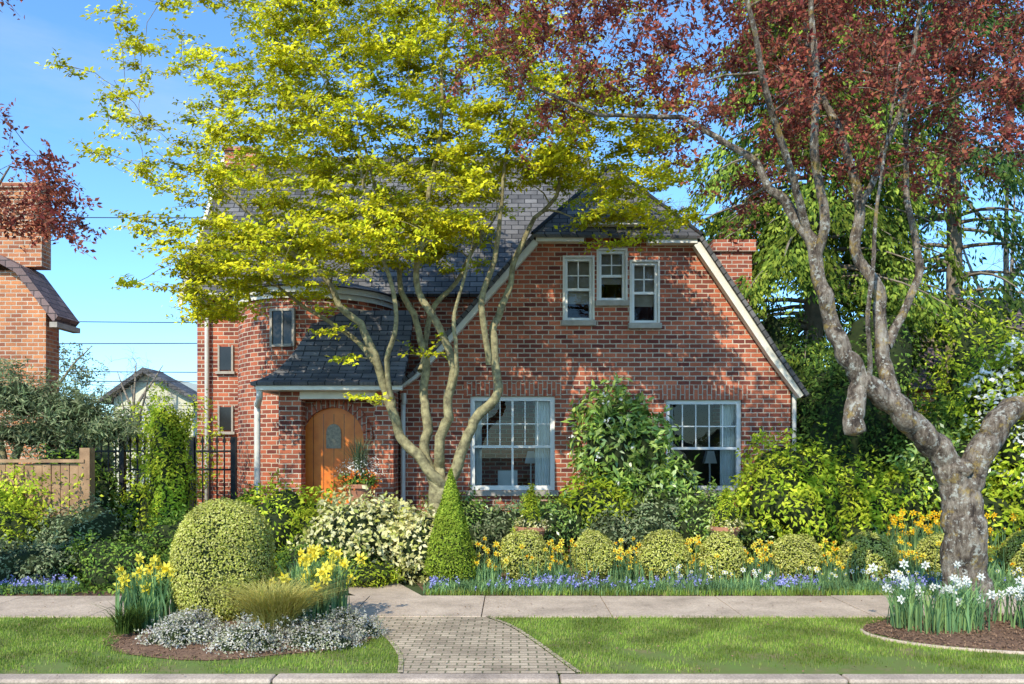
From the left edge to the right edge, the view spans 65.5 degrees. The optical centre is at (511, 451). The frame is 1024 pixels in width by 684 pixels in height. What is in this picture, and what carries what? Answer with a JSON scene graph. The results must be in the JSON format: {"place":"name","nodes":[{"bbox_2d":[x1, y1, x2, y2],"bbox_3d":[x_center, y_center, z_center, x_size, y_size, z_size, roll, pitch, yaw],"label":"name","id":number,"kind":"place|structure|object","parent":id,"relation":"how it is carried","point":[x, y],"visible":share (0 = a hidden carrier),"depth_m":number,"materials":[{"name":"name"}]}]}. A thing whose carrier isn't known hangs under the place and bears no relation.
{"place":"outdoors","nodes":[
{"label":"outdoors","id":0,"kind":"place"},
{"bbox_2d":[0,564,281,595],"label":"bed soil","id":1,"kind":"structure","parent":0,"point":[75,594],"depth_m":10.64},
{"bbox_2d":[0,489,48,549],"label":"garden shrub","id":2,"kind":"object","parent":1,"relation":"on","point":[13,523],"visible":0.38,"depth_m":11.82,"materials":[{"name":"green plant"}]},
{"bbox_2d":[0,574,84,594],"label":"grape hyacinths","id":3,"kind":"object","parent":1,"relation":"on","point":[22,581],"visible":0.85,"depth_m":10.67,"materials":[{"name":"blue plant"}]},
{"bbox_2d":[0,534,85,584],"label":"garden shrub","id":4,"kind":"object","parent":1,"relation":"on","point":[21,561],"visible":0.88,"depth_m":10.96,"materials":[{"name":"green plant"}]},
{"bbox_2d":[0,448,94,528],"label":"wooden fence","id":5,"kind":"object","parent":1,"relation":"on","point":[86,461],"visible":0.38,"depth_m":12.52,"materials":[{"name":"brown wood"}]},
{"bbox_2d":[0,452,102,529],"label":"fence vine","id":6,"kind":"object","parent":5,"relation":"attached to","point":[10,489],"visible":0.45,"depth_m":12.36,"materials":[{"name":"green plant"}]},
{"bbox_2d":[0,354,146,463],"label":"juniper tree","id":7,"kind":"object","parent":1,"relation":"on","point":[19,400],"visible":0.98,"depth_m":13.76,"materials":[{"name":"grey plant"}]},
{"bbox_2d":[33,440,124,520],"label":"garden shrub","id":8,"kind":"object","parent":1,"relation":"on","point":[102,485],"visible":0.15,"depth_m":13.39,"materials":[{"name":"green plant"}]},
{"bbox_2d":[18,488,145,575],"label":"garden shrub","id":9,"kind":"object","parent":1,"relation":"on","point":[102,521],"visible":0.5,"depth_m":11.87,"materials":[{"name":"green plant"}]},
{"bbox_2d":[59,529,173,591],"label":"garden shrub","id":10,"kind":"object","parent":1,"relation":"on","point":[101,559],"visible":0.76,"depth_m":11.15,"materials":[{"name":"green plant"}]},
{"bbox_2d":[110,469,152,542],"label":"garden shrub","id":11,"kind":"object","parent":1,"relation":"on","point":[136,497],"visible":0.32,"depth_m":13.39,"materials":[{"name":"green plant"}]},
{"bbox_2d":[46,435,236,510],"bbox_3d":[-6.645,0.810,14.310,3.390,2.180,0.100,0,0,0],"label":"iron fence","id":12,"kind":"object","parent":1,"relation":"on","point":[123,458],"visible":0.29,"depth_m":14.29,"materials":[{"name":"metal"}]},
{"bbox_2d":[122,504,191,561],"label":"garden shrub","id":13,"kind":"object","parent":1,"relation":"on","point":[162,536],"visible":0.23,"depth_m":12.22,"materials":[{"name":"green plant"}]},
{"bbox_2d":[131,375,205,534],"bbox_3d":[-5.597,0.351,13.064,1.001,3.204,1.195,0,0,36],"label":"column yew","id":14,"kind":"object","parent":1,"relation":"on","point":[171,477],"depth_m":12.83,"materials":[{"name":"green plant"}]},
{"bbox_2d":[231,468,343,574],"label":"aucuba shrub","id":15,"kind":"object","parent":1,"relation":"on","point":[288,514],"visible":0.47,"depth_m":12.28,"materials":[{"name":"green plant"}]},
{"bbox_2d":[274,528,380,583],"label":"azalea shrub","id":16,"kind":"object","parent":1,"relation":"on","point":[288,557],"visible":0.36,"depth_m":11.30,"materials":[{"name":"green plant"}]},
{"bbox_2d":[337,553,405,588],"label":"shrub","id":17,"kind":"object","parent":1,"relation":"on","point":[377,575],"visible":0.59,"depth_m":11.14,"materials":[{"name":"green plant"}]},
{"bbox_2d":[114,375,196,491],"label":"walls","id":18,"kind":"structure","parent":0,"point":[179,400],"depth_m":38.00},
{"bbox_2d":[99,368,196,404],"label":"roof","id":19,"kind":"structure","parent":18,"relation":"on","point":[175,387],"depth_m":37.58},
{"bbox_2d":[367,617,575,672],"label":"brick path","id":20,"kind":"structure","parent":0,"point":[451,651],"depth_m":7.69,"materials":[{"name":"brick"}]},
{"bbox_2d":[112,476,910,683],"bbox_3d":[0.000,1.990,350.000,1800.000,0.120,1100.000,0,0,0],"label":"ground","id":21,"kind":"structure","parent":0,"point":[415,587],"depth_m":11.27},
{"bbox_2d":[0,182,58,486],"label":"walls","id":22,"kind":"structure","parent":21,"relation":"on","point":[27,331],"depth_m":17.00,"materials":[{"name":"orange brick"}]},
{"bbox_2d":[0,255,79,326],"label":"roof","id":23,"kind":"structure","parent":22,"relation":"attached to","point":[45,294],"depth_m":16.90,"materials":[{"name":"grey"}]},
{"bbox_2d":[0,0,106,259],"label":"purple plum tree","id":24,"kind":"object","parent":21,"relation":"on","point":[42,217],"visible":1,"depth_m":9.18,"materials":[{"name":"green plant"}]},
{"bbox_2d":[59,341,110,435],"bbox_3d":[-18.568,-1.354,32.071,4.895,6.630,4.788,0,0,0],"label":"bare tree","id":25,"kind":"object","parent":21,"relation":"on","point":[79,374],"visible":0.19,"depth_m":32.08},
{"bbox_2d":[91,346,185,483],"bbox_3d":[-17.074,-1.373,35.954,4.125,6.691,4.306,0,0,0],"label":"bare tree","id":26,"kind":"object","parent":21,"relation":"on","point":[134,395],"visible":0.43,"depth_m":35.96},
{"bbox_2d":[108,389,227,503],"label":"climbing shrub","id":27,"kind":"object","parent":21,"relation":"on","point":[134,462],"visible":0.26,"depth_m":15.23,"materials":[{"name":"green plant"}]},
{"bbox_2d":[238,292,392,503],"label":"turret wall","id":28,"kind":"structure","parent":21,"relation":"on","point":[259,358],"depth_m":15.80,"materials":[{"name":"brick"}]},
{"bbox_2d":[269,308,295,346],"bbox_3d":[-4.498,-2.420,15.616,0.520,0.750,0.110,0,0,11],"label":"turret window","id":29,"kind":"structure","parent":28,"relation":"in","point":[282,327],"depth_m":15.60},
{"bbox_2d":[233,286,399,309],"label":"turret cornice","id":30,"kind":"structure","parent":28,"relation":"attached to","point":[352,292],"depth_m":15.85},
{"bbox_2d":[250,310,420,385],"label":"porch roof","id":31,"kind":"structure","parent":28,"relation":"attached to","point":[306,362],"depth_m":15.00,"materials":[{"name":"tile"}]},
{"bbox_2d":[255,385,402,398],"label":"porch fascia","id":32,"kind":"structure","parent":31,"relation":"attached to","point":[322,391],"depth_m":14.13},
{"bbox_2d":[279,391,395,508],"bbox_3d":[-3.205,0.425,14.650,2.090,3.050,0.300,0,0,0],"label":"porch front","id":33,"kind":"object","parent":21,"relation":"on","point":[292,433],"visible":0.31,"depth_m":14.50,"materials":[{"name":"brick"}]},
{"bbox_2d":[305,392,397,509],"bbox_3d":[-3.060,0.425,15.050,1.800,3.050,0.200,0,0,0],"label":"door wall","id":34,"kind":"structure","parent":21,"relation":"on","point":[366,408],"depth_m":14.95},
{"bbox_2d":[305,408,363,505],"bbox_3d":[-3.360,0.291,15.055,1.160,2.218,0.050,0,0,0],"label":"front door","id":35,"kind":"structure","parent":34,"relation":"attached to","point":[343,420],"depth_m":15.03,"materials":[{"name":"brown wood"}]},
{"bbox_2d":[305,400,372,438],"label":"door arch bricks","id":36,"kind":"object","parent":34,"relation":"attached to","point":[353,410],"depth_m":14.91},
{"bbox_2d":[197,297,534,508],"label":"walls","id":37,"kind":"structure","parent":21,"relation":"on","point":[223,389],"depth_m":17.20,"materials":[{"name":"brick"}]},
{"bbox_2d":[185,157,590,296],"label":"roof","id":38,"kind":"structure","parent":37,"relation":"on","point":[433,283],"depth_m":18.04,"materials":[{"name":"tile"}]},
{"bbox_2d":[34,0,717,517],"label":"japanese maple tree","id":39,"kind":"object","parent":21,"relation":"on","point":[248,238],"visible":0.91,"depth_m":12.17,"materials":[{"name":"yellow plant"}]},
{"bbox_2d":[179,293,795,506],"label":"downpipes","id":40,"kind":"object","parent":21,"relation":"on","point":[257,404],"visible":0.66,"depth_m":15.12,"materials":[{"name":"metal"}]},
{"bbox_2d":[0,673,1023,683],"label":"kerb","id":41,"kind":"structure","parent":21,"relation":"on","point":[416,678],"depth_m":6.63,"materials":[{"name":"concrete"}]},
{"bbox_2d":[400,244,789,549],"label":"front wall","id":42,"kind":"structure","parent":21,"relation":"on","point":[702,336],"depth_m":15.25,"materials":[{"name":"brick"}]},
{"bbox_2d":[470,396,554,489],"bbox_3d":[0.010,-0.150,15.380,1.620,1.800,0.120,0,0,0],"label":"window frame","id":43,"kind":"object","parent":42,"relation":"attached to","point":[512,446],"visible":0.91,"depth_m":15.32,"materials":[{"name":"wood"}]},
{"bbox_2d":[535,401,549,484],"bbox_3d":[0.608,-0.150,15.580,0.324,1.800,0.060,0,0,0],"label":"window curtain","id":44,"kind":"object","parent":42,"relation":"hanging from","point":[542,466],"depth_m":15.58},
{"bbox_2d":[466,300,733,495],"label":"sills","id":45,"kind":"structure","parent":42,"relation":"attached to","point":[576,323],"depth_m":15.17,"materials":[{"name":"stone"}]},
{"bbox_2d":[464,382,747,399],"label":"soldier lintels","id":46,"kind":"object","parent":42,"relation":"attached to","point":[703,392],"visible":1,"depth_m":15.24,"materials":[{"name":"brick"}]},
{"bbox_2d":[568,255,653,306],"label":"window blinds","id":47,"kind":"object","parent":42,"relation":"attached to","point":[583,298],"depth_m":15.45,"materials":[{"name":"fabric"}]},
{"bbox_2d":[563,248,659,322],"bbox_3d":[1.900,-3.165,15.270,1.860,1.430,0.080,0,0,0],"label":"window casing","id":48,"kind":"object","parent":42,"relation":"attached to","point":[593,276],"depth_m":15.23,"materials":[{"name":"beige paint"}]},
{"bbox_2d":[666,400,740,489],"bbox_3d":[3.675,-0.115,15.380,1.450,1.730,0.120,0,0,0],"label":"window frame","id":49,"kind":"object","parent":42,"relation":"attached to","point":[737,404],"visible":0.78,"depth_m":15.32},
{"bbox_2d":[720,405,733,485],"bbox_3d":[4.205,-0.115,15.580,0.290,1.730,0.060,0,0,0],"label":"window curtain","id":50,"kind":"object","parent":42,"relation":"hanging from","point":[726,464],"depth_m":15.59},
{"bbox_2d":[414,552,1020,596],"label":"bed soil","id":51,"kind":"structure","parent":21,"relation":"on","point":[419,584],"depth_m":10.69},
{"bbox_2d":[286,482,434,583],"bbox_3d":[-2.076,1.213,11.919,2.478,1.511,1.764,0,0,-38],"label":"variegated shrub","id":52,"kind":"object","parent":51,"relation":"on","point":[369,526],"visible":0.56,"depth_m":11.51,"materials":[{"name":"white plant"}]},
{"bbox_2d":[385,498,441,585],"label":"variegated shrub","id":53,"kind":"object","parent":51,"relation":"on","point":[411,554],"visible":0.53,"depth_m":11.38,"materials":[{"name":"white plant"}]},
{"bbox_2d":[422,468,478,583],"bbox_3d":[-0.870,1.078,11.283,0.770,1.680,0.787,0,0,44],"label":"topiary cone","id":54,"kind":"object","parent":51,"relation":"on","point":[451,552],"visible":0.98,"depth_m":11.11,"materials":[{"name":"green plant"}]},
{"bbox_2d":[467,494,524,565],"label":"azalea shrub","id":55,"kind":"object","parent":51,"relation":"on","point":[496,528],"visible":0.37,"depth_m":12.87,"materials":[{"name":"green plant"}]},
{"bbox_2d":[500,528,552,581],"bbox_3d":[0.209,1.516,11.496,0.779,0.805,0.737,0,0,0],"label":"boxwood ball","id":56,"kind":"object","parent":51,"relation":"on","point":[533,544],"visible":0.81,"depth_m":11.27,"materials":[{"name":"green plant"}]},
{"bbox_2d":[507,488,594,558],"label":"azalea shrub","id":57,"kind":"object","parent":51,"relation":"on","point":[564,522],"visible":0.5,"depth_m":12.96,"materials":[{"name":"green plant"}]},
{"bbox_2d":[570,528,615,579],"bbox_3d":[1.180,1.495,11.492,0.685,0.760,0.741,0,0,0],"label":"boxwood ball","id":58,"kind":"object","parent":51,"relation":"on","point":[591,549],"visible":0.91,"depth_m":11.28,"materials":[{"name":"green plant"}]},
{"bbox_2d":[553,468,640,563],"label":"rhododendron","id":59,"kind":"object","parent":51,"relation":"on","point":[597,498],"visible":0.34,"depth_m":13.32,"materials":[{"name":"green plant"}]},
{"bbox_2d":[562,504,637,566],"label":"azalea shrub","id":60,"kind":"object","parent":51,"relation":"on","point":[611,528],"visible":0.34,"depth_m":12.89,"materials":[{"name":"green plant"}]},
{"bbox_2d":[561,373,683,501],"bbox_3d":[1.938,-0.100,14.195,2.190,2.578,1.818,0,0,0],"label":"rhododendron","id":61,"kind":"object","parent":51,"relation":"on","point":[616,435],"visible":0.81,"depth_m":13.83,"materials":[{"name":"green plant"}]},
{"bbox_2d":[617,488,693,558],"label":"azalea shrub","id":62,"kind":"object","parent":51,"relation":"on","point":[652,517],"visible":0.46,"depth_m":12.88,"materials":[{"name":"green plant"}]},
{"bbox_2d":[609,449,716,517],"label":"rhododendron","id":63,"kind":"object","parent":51,"relation":"on","point":[682,487],"visible":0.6,"depth_m":13.55,"materials":[{"name":"green plant"}]},
{"bbox_2d":[636,529,691,580],"bbox_3d":[2.182,1.523,11.470,0.795,0.822,0.770,0,0,0],"label":"boxwood ball","id":64,"kind":"object","parent":51,"relation":"on","point":[658,556],"visible":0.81,"depth_m":11.27,"materials":[{"name":"green plant"}]},
{"bbox_2d":[673,476,743,561],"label":"azalea shrub","id":65,"kind":"object","parent":51,"relation":"on","point":[700,514],"visible":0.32,"depth_m":12.91,"materials":[{"name":"green plant"}]},
{"bbox_2d":[422,571,1023,595],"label":"grape hyacinths","id":66,"kind":"object","parent":51,"relation":"on","point":[781,584],"visible":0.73,"depth_m":10.68,"materials":[{"name":"blue plant"}]},
{"bbox_2d":[698,530,747,582],"bbox_3d":[3.027,1.531,11.431,0.704,0.810,0.770,0,0,0],"label":"boxwood ball","id":67,"kind":"object","parent":51,"relation":"on","point":[727,547],"visible":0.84,"depth_m":11.20,"materials":[{"name":"green plant"}]},
{"bbox_2d":[457,534,1023,588],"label":"daffodils","id":68,"kind":"object","parent":51,"relation":"on","point":[489,568],"visible":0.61,"depth_m":11.29,"materials":[{"name":"yellow plant"}]},
{"bbox_2d":[708,496,784,563],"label":"azalea shrub","id":69,"kind":"object","parent":51,"relation":"on","point":[750,536],"visible":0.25,"depth_m":12.75,"materials":[{"name":"green plant"}]},
{"bbox_2d":[770,533,822,581],"bbox_3d":[4.093,1.552,11.474,0.755,0.752,0.750,0,0,0],"label":"boxwood ball","id":70,"kind":"object","parent":51,"relation":"on","point":[793,549],"visible":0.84,"depth_m":11.27,"materials":[{"name":"green plant"}]},
{"bbox_2d":[728,422,881,571],"bbox_3d":[4.785,0.754,13.076,2.741,2.461,2.291,0,0,34],"label":"choisya shrub","id":71,"kind":"object","parent":51,"relation":"on","point":[793,491],"visible":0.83,"depth_m":12.74,"materials":[{"name":"green plant"}]},
{"bbox_2d":[665,564,1023,590],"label":"white daffodils","id":72,"kind":"object","parent":51,"relation":"on","point":[673,578],"visible":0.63,"depth_m":10.85,"materials":[{"name":"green plant"}]},
{"bbox_2d":[838,530,900,581],"bbox_3d":[5.156,1.528,11.468,0.849,0.771,0.786,0,0,0],"label":"boxwood ball","id":73,"kind":"object","parent":51,"relation":"on","point":[875,549],"visible":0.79,"depth_m":11.28,"materials":[{"name":"green plant"}]},
{"bbox_2d":[818,445,939,565],"bbox_3d":[5.653,0.925,12.800,2.021,2.117,2.034,0,0,-30],"label":"choisya shrub","id":74,"kind":"object","parent":51,"relation":"on","point":[892,498],"visible":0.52,"depth_m":12.53,"materials":[{"name":"green plant"}]},
{"bbox_2d":[886,416,999,535],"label":"tall shrub","id":75,"kind":"object","parent":51,"relation":"on","point":[920,461],"visible":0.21,"depth_m":12.63,"materials":[{"name":"green plant"}]},
{"bbox_2d":[873,347,1015,481],"bbox_3d":[8.440,0.109,13.919,3.998,3.722,2.604,0,0,25],"label":"tall shrub","id":76,"kind":"object","parent":51,"relation":"on","point":[942,413],"visible":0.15,"depth_m":14.00,"materials":[{"name":"green plant"}]},
{"bbox_2d":[868,508,1023,562],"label":"daffodils","id":77,"kind":"object","parent":51,"relation":"on","point":[915,531],"visible":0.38,"depth_m":11.96,"materials":[{"name":"yellow plant"}]},
{"bbox_2d":[928,445,1023,572],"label":"tall shrub","id":78,"kind":"object","parent":51,"relation":"on","point":[1006,503],"visible":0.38,"depth_m":12.04,"materials":[{"name":"green plant"}]},
{"bbox_2d":[937,334,1023,495],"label":"camellia shrub","id":79,"kind":"object","parent":51,"relation":"on","point":[993,387],"visible":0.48,"depth_m":12.77,"materials":[{"name":"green plant"}]},
{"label":"pot plinth","id":80,"kind":"object","parent":51,"relation":"on","visible":0},
{"bbox_2d":[332,436,386,503],"bbox_3d":[-2.561,0.299,13.681,1.108,1.202,1.225,0,0,0],"label":"flower pot","id":81,"kind":"object","parent":80,"relation":"on","point":[358,478],"visible":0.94,"depth_m":13.46,"materials":[{"name":"ceramic"}]},
{"bbox_2d":[509,483,551,538],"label":"potted plant","id":82,"kind":"object","parent":80,"relation":"on","point":[530,519],"visible":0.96,"depth_m":12.42,"materials":[{"name":"plant"}]},
{"bbox_2d":[707,484,748,537],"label":"potted plant","id":83,"kind":"object","parent":80,"relation":"on","point":[726,520],"visible":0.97,"depth_m":12.41,"materials":[{"name":"plant"}]},
{"bbox_2d":[430,0,1023,617],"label":"purple plum tree","id":84,"kind":"object","parent":21,"relation":"on","point":[962,518],"visible":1,"depth_m":8.96,"materials":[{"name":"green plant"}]},
{"bbox_2d":[755,273,817,415],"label":"tall shrub","id":85,"kind":"object","parent":21,"relation":"on","point":[772,324],"visible":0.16,"depth_m":17.24,"materials":[{"name":"green plant"}]},
{"bbox_2d":[684,0,1002,393],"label":"cedar tree","id":86,"kind":"object","parent":21,"relation":"on","point":[780,254],"visible":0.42,"depth_m":17.90,"materials":[{"name":"green plant"}]},
{"bbox_2d":[788,335,914,481],"bbox_3d":[6.343,-0.208,15.170,2.560,4.385,2.437,0,0,20],"label":"tall shrub","id":87,"kind":"object","parent":21,"relation":"on","point":[823,402],"visible":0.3,"depth_m":14.85,"materials":[{"name":"green plant"}]},
{"bbox_2d":[790,271,940,480],"bbox_3d":[6.922,-0.922,16.667,3.734,5.875,2.853,0,0,14],"label":"tall shrub","id":88,"kind":"object","parent":21,"relation":"on","point":[901,355],"visible":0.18,"depth_m":16.37,"materials":[{"name":"green plant"}]},
{"bbox_2d":[803,0,1023,381],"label":"cedar tree","id":89,"kind":"object","parent":21,"relation":"on","point":[1008,172],"visible":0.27,"depth_m":19.78,"materials":[{"name":"green plant"}]},
{"bbox_2d":[838,57,1023,329],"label":"bare tree","id":90,"kind":"object","parent":21,"relation":"on","point":[1006,260],"visible":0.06,"depth_m":23.96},
{"bbox_2d":[909,286,1023,418],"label":"tall shrub","id":91,"kind":"object","parent":21,"relation":"on","point":[967,339],"visible":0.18,"depth_m":15.27,"materials":[{"name":"green plant"}]},
{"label":"wing walls","id":92,"kind":"object","parent":21,"relation":"on","visible":0},
{"bbox_2d":[222,146,755,422],"bbox_3d":[-0.906,-3.980,18.434,12.541,6.760,0.997,0,0,11],"label":"chimney","id":93,"kind":"object","parent":92,"relation":"on","point":[737,265],"visible":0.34,"depth_m":17.00,"materials":[{"name":"brick"}]},
{"bbox_2d":[397,168,809,402],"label":"cross gable roof","id":94,"kind":"structure","parent":92,"relation":"on","point":[559,220],"depth_m":15.00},
{"bbox_2d":[395,222,803,397],"bbox_3d":[1.607,-2.679,15.090,7.881,3.342,0.280,0,0,0],"label":"bargeboard","id":95,"kind":"object","parent":94,"relation":"attached to","point":[711,267],"visible":0.73,"depth_m":15.05,"materials":[{"name":"beige paint"}]},
{"bbox_2d":[673,405,734,485],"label":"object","id":96,"kind":"object","parent":92,"relation":"attached to","point":[699,465],"depth_m":17.24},
{"bbox_2d":[0,614,1023,673],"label":"lawn","id":97,"kind":"structure","parent":0,"point":[751,667],"depth_m":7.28,"materials":[{"name":"plant"}]},
{"bbox_2d":[113,620,377,659],"bbox_3d":[-2.708,1.831,8.116,2.694,0.135,1.792,0,0,0],"label":"mulch bed","id":98,"kind":"object","parent":97,"relation":"on","point":[182,653],"visible":0.2,"depth_m":7.46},
{"bbox_2d":[92,600,171,633],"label":"dark grass tuft","id":99,"kind":"object","parent":98,"relation":"on","point":[128,622],"visible":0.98,"depth_m":8.06,"materials":[{"name":"green plant"}]},
{"bbox_2d":[111,552,179,629],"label":"daffodils","id":100,"kind":"object","parent":98,"relation":"on","point":[144,589],"visible":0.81,"depth_m":8.33,"materials":[{"name":"green plant"}]},
{"bbox_2d":[168,498,275,621],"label":"topiary dome","id":101,"kind":"structure","parent":98,"relation":"on","point":[218,541],"depth_m":8.31,"materials":[{"name":"green plant"}]},
{"bbox_2d":[133,602,387,657],"bbox_3d":[-2.449,1.716,7.880,2.356,0.424,1.220,0,0,0],"label":"heather","id":102,"kind":"object","parent":98,"relation":"on","point":[344,630],"visible":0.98,"depth_m":7.64,"materials":[{"name":"grey plant"}]},
{"bbox_2d":[178,567,369,630],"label":"ornamental grass tuft","id":103,"kind":"object","parent":98,"relation":"on","point":[273,605],"visible":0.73,"depth_m":7.94,"materials":[{"name":"plant"}]},
{"bbox_2d":[266,543,367,622],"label":"daffodils","id":104,"kind":"object","parent":98,"relation":"on","point":[325,570],"visible":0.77,"depth_m":8.64,"materials":[{"name":"yellow plant"}]},
{"bbox_2d":[102,612,1023,659],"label":"mulch chips","id":105,"kind":"object","parent":97,"relation":"on","point":[878,628],"visible":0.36,"depth_m":7.88,"materials":[{"name":"brown wood"}]},
{"bbox_2d":[861,616,1023,650],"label":"mulch bed","id":106,"kind":"object","parent":97,"relation":"on","point":[958,639],"visible":0.4,"depth_m":7.95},
{"bbox_2d":[868,559,1012,634],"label":"white daffodils","id":107,"kind":"object","parent":106,"relation":"on","point":[960,607],"visible":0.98,"depth_m":8.19,"materials":[{"name":"green plant"}]},
{"bbox_2d":[975,576,1023,628],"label":"white daffodils","id":108,"kind":"object","parent":106,"relation":"on","point":[1018,613],"visible":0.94,"depth_m":8.29,"materials":[{"name":"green plant"}]},
{"bbox_2d":[0,595,1023,617],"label":"pavement","id":109,"kind":"structure","parent":0,"point":[844,606],"depth_m":9.69,"materials":[{"name":"concrete"}]},
{"bbox_2d":[0,0,1023,416],"label":"sky","id":110,"kind":"structure","parent":0,"point":[52,105],"materials":[{"name":"blue"}]},
{"bbox_2d":[425,578,1019,595],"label":"border grass","id":111,"kind":"structure","parent":0,"point":[622,591],"depth_m":10.50,"materials":[{"name":"plant"}]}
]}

